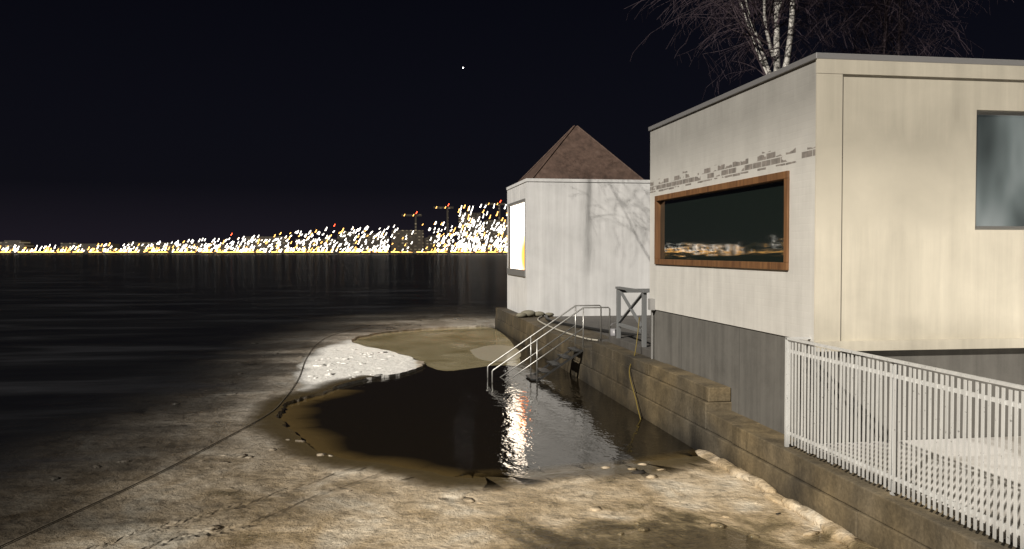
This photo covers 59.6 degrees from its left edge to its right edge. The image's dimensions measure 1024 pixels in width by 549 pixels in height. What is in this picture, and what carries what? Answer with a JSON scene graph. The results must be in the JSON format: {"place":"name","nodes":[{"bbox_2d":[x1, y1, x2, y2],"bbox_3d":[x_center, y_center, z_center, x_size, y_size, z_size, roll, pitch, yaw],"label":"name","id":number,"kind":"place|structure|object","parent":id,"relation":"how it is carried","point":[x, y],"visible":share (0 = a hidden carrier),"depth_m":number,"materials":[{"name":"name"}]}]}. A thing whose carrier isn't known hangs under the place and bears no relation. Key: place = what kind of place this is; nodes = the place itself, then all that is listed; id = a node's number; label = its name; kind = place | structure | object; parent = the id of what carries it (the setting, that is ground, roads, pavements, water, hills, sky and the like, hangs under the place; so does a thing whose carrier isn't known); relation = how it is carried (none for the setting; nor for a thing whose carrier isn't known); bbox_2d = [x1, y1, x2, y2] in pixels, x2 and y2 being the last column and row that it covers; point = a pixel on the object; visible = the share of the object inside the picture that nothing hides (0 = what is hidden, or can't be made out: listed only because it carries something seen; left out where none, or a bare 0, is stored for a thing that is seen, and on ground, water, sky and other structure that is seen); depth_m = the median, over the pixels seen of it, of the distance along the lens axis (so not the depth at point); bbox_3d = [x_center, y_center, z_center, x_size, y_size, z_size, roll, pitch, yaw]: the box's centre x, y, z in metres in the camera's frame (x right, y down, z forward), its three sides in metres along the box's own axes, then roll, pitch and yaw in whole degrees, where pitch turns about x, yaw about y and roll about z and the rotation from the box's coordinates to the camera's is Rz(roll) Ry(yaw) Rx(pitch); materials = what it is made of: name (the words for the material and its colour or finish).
{"place":"outdoors","nodes":[
{"label":"outdoors","id":0,"kind":"place"},
{"bbox_2d":[0,252,506,253],"bbox_3d":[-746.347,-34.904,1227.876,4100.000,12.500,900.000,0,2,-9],"label":"shore ground","id":1,"kind":"structure","parent":0,"point":[289,253],"depth_m":871.87,"materials":[{"name":"black"}]},
{"bbox_2d":[0,203,506,252],"bbox_3d":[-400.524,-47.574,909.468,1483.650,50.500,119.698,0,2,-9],"label":"shore buildings","id":2,"kind":"structure","parent":1,"relation":"on","point":[420,242],"depth_m":909.97,"materials":[{"name":"yellow"}]},
{"bbox_2d":[0,201,506,252],"bbox_3d":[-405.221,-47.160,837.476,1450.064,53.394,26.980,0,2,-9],"label":"city lights","id":3,"kind":"object","parent":2,"relation":"attached to","point":[325,243],"depth_m":877.91},
{"bbox_2d":[0,254,848,548],"bbox_3d":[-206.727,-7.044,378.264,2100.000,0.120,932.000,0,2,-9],"label":"frozen lake","id":4,"kind":"structure","parent":0,"point":[106,360],"depth_m":14.10,"materials":[{"name":"grey ice"}]},
{"bbox_2d":[0,325,369,546],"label":"ice crack","id":5,"kind":"object","parent":4,"relation":"on","point":[160,471],"visible":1,"depth_m":10.94,"materials":[{"name":"brown"}]},
{"bbox_2d":[51,337,819,548],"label":"ice chunks","id":6,"kind":"object","parent":4,"relation":"on","point":[594,508],"visible":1,"depth_m":10.96,"materials":[{"name":"white ice"}]},
{"bbox_2d":[252,375,708,487],"bbox_3d":[-1.998,2.413,14.652,4.826,0.001,10.642,-1,2,-37],"label":"ice edge","id":7,"kind":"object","parent":4,"relation":"on","point":[271,423],"depth_m":11.71,"materials":[{"name":"brown ice"}]},
{"bbox_2d":[332,352,780,514],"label":"stones","id":8,"kind":"object","parent":4,"relation":"on","point":[639,472],"visible":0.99,"depth_m":11.26,"materials":[{"name":"brown"}]},
{"bbox_2d":[695,449,876,548],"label":"snow ridge","id":9,"kind":"structure","parent":4,"relation":"on","point":[833,531],"depth_m":9.64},
{"bbox_2d":[352,327,519,370],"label":"shallow water","id":10,"kind":"structure","parent":0,"point":[446,349],"depth_m":27.30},
{"bbox_2d":[470,345,520,361],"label":"submerged slab","id":11,"kind":"structure","parent":10,"relation":"on","point":[490,353],"depth_m":25.11,"materials":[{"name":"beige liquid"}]},
{"bbox_2d":[301,326,695,474],"bbox_3d":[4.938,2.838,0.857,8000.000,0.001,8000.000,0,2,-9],"label":"sea water","id":12,"kind":"structure","parent":0,"point":[470,421],"depth_m":14.91,"materials":[{"name":"black liquid"}]},
{"bbox_2d":[278,389,697,477],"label":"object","id":13,"kind":"structure","parent":12,"relation":"on","point":[291,416],"depth_m":12.73,"materials":[{"name":"brown liquid"}]},
{"bbox_2d":[0,0,1023,251],"label":"sky","id":14,"kind":"structure","parent":0,"point":[122,122],"materials":[{"name":"black"}]},
{"bbox_2d":[553,315,650,341],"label":"platform paving","id":15,"kind":"structure","parent":0,"point":[594,321],"depth_m":26.61,"materials":[{"name":"concrete"}]},
{"bbox_2d":[506,178,650,315],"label":"pavilion walls","id":16,"kind":"structure","parent":15,"relation":"on","point":[587,241],"depth_m":29.24,"materials":[{"name":"white paint"}]},
{"bbox_2d":[507,198,525,276],"bbox_3d":[0.176,-1.252,30.987,0.150,2.560,3.740,0,2,-9],"label":"window frame","id":17,"kind":"structure","parent":16,"relation":"attached to","point":[516,272],"depth_m":31.08,"materials":[{"name":"grey wood"}]},
{"bbox_2d":[510,203,523,269],"bbox_3d":[0.216,-1.312,30.992,0.010,2.240,3.500,0,2,-9],"label":"lit window","id":18,"kind":"structure","parent":17,"relation":"in","point":[516,236],"depth_m":31.13,"materials":[{"name":"white glass"}]},
{"bbox_2d":[518,125,643,181],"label":"pavilion roof","id":19,"kind":"structure","parent":16,"relation":"on","point":[575,152],"depth_m":30.01,"materials":[{"name":"brown tile"}]},
{"bbox_2d":[545,314,640,335],"bbox_3d":[2.914,1.240,23.246,1.175,0.542,11.733,-1,2,-21],"label":"black platform pipe","id":20,"kind":"object","parent":15,"relation":"on","point":[586,327],"visible":0.18,"depth_m":24.08,"materials":[{"name":"black rubber"}]},
{"bbox_2d":[610,323,615,335],"bbox_3d":[2.457,1.356,21.289,0.261,0.415,0.261,1,2,36],"label":"bucket","id":21,"kind":"object","parent":15,"relation":"on","point":[612,331],"visible":0.4,"depth_m":21.20,"materials":[{"name":"grey plastic"}]},
{"bbox_2d":[610,335,650,357],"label":"concrete landing steps","id":22,"kind":"structure","parent":15,"relation":"on","point":[628,342],"depth_m":17.79,"materials":[{"name":"grey concrete"}]},
{"bbox_2d":[615,286,649,346],"bbox_3d":[2.966,0.878,17.736,1.360,1.215,1.910,0,2,-9],"label":"frame","id":23,"kind":"object","parent":22,"relation":"on","point":[620,291],"visible":0.7,"depth_m":17.54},
{"bbox_2d":[626,0,875,96],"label":"birch","id":24,"kind":"object","parent":15,"relation":"on","point":[753,10],"depth_m":24.62,"materials":[{"name":"white plant"}]},
{"bbox_2d":[758,0,1013,57],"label":"bare tree","id":25,"kind":"object","parent":15,"relation":"on","point":[880,11],"depth_m":26.97,"materials":[{"name":"brown plant"}]},
{"bbox_2d":[495,307,1019,548],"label":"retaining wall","id":26,"kind":"structure","parent":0,"point":[693,411],"depth_m":11.42,"materials":[{"name":"brown stone"}]},
{"bbox_2d":[516,310,553,317],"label":"rocks","id":27,"kind":"object","parent":26,"relation":"on","point":[527,313],"visible":0.98,"depth_m":28.60,"materials":[{"name":"grey"}]},
{"bbox_2d":[487,305,609,382],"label":"stair handrails","id":28,"kind":"object","parent":26,"relation":"attached to","point":[537,350],"visible":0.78,"depth_m":19.83,"materials":[{"name":"silver metal"}]},
{"bbox_2d":[526,346,582,381],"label":"steps","id":29,"kind":"structure","parent":26,"relation":"attached to","point":[544,369],"depth_m":19.90,"materials":[{"name":"grey metal"}]},
{"bbox_2d":[537,316,598,340],"bbox_3d":[1.263,1.441,24.803,0.500,0.038,7.917,0,2,-8],"label":"pipe","id":30,"kind":"object","parent":26,"relation":"on","point":[567,332],"visible":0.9,"depth_m":22.77,"materials":[{"name":"beige"}]},
{"bbox_2d":[629,317,640,419],"bbox_3d":[1.406,1.720,16.735,3.455,1.823,1.597,1,2,43],"label":"yellow hose","id":31,"kind":"object","parent":26,"relation":"hanging from","point":[629,370],"visible":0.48,"depth_m":15.95,"materials":[{"name":"brown"}]},
{"bbox_2d":[650,60,842,341],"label":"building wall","id":32,"kind":"structure","parent":26,"relation":"on","point":[766,127],"depth_m":11.90,"materials":[{"name":"white paint"}]},
{"bbox_2d":[648,298,654,358],"bbox_3d":[2.492,1.057,15.969,0.089,1.250,0.140,0,2,-9],"label":"landing switch box","id":33,"kind":"object","parent":32,"relation":"attached to","point":[651,304],"visible":0.79,"depth_m":15.95,"materials":[{"name":"grey plastic"}]},
{"bbox_2d":[654,171,789,269],"bbox_3d":[2.986,-0.719,13.317,0.130,1.204,5.104,0,2,-9],"label":"window frame","id":34,"kind":"object","parent":32,"relation":"attached to","point":[774,177],"visible":0.73,"depth_m":12.40,"materials":[{"name":"brown wood"}]},
{"bbox_2d":[660,180,783,261],"bbox_3d":[3.007,-0.719,13.320,0.012,1.020,4.920,0,2,-9],"label":"window glass","id":35,"kind":"object","parent":34,"relation":"in","point":[746,223],"visible":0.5,"depth_m":12.79,"materials":[{"name":"black glass"}]},
{"bbox_2d":[651,310,1023,443],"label":"building plinth","id":36,"kind":"structure","parent":26,"relation":"on","point":[746,366],"depth_m":10.75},
{"bbox_2d":[784,337,1023,548],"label":"white fence pickets","id":37,"kind":"object","parent":26,"relation":"on","point":[892,475],"visible":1,"depth_m":7.90,"materials":[{"name":"paint"}]},
{"bbox_2d":[806,436,1020,545],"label":"yard snow","id":38,"kind":"structure","parent":0,"point":[985,479],"depth_m":8.96,"materials":[{"name":"white snow"}]},
{"bbox_2d":[814,59,1023,351],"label":"building wall","id":39,"kind":"structure","parent":0,"point":[923,264],"depth_m":10.32,"materials":[{"name":"beige paint"}]},
{"bbox_2d":[648,52,1023,130],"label":"roof edge","id":40,"kind":"object","parent":39,"relation":"on","point":[795,65],"visible":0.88,"depth_m":10.39,"materials":[{"name":"grey metal"}]},
{"bbox_2d":[975,111,1023,229],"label":"small window frame","id":41,"kind":"object","parent":39,"relation":"attached to","point":[1008,113],"visible":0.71,"depth_m":10.54,"materials":[{"name":"grey metal"}]},
{"bbox_2d":[976,115,1023,225],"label":"window","id":42,"kind":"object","parent":41,"relation":"in","point":[1000,176],"visible":1,"depth_m":10.58,"materials":[{"name":"grey glass"}]}
]}

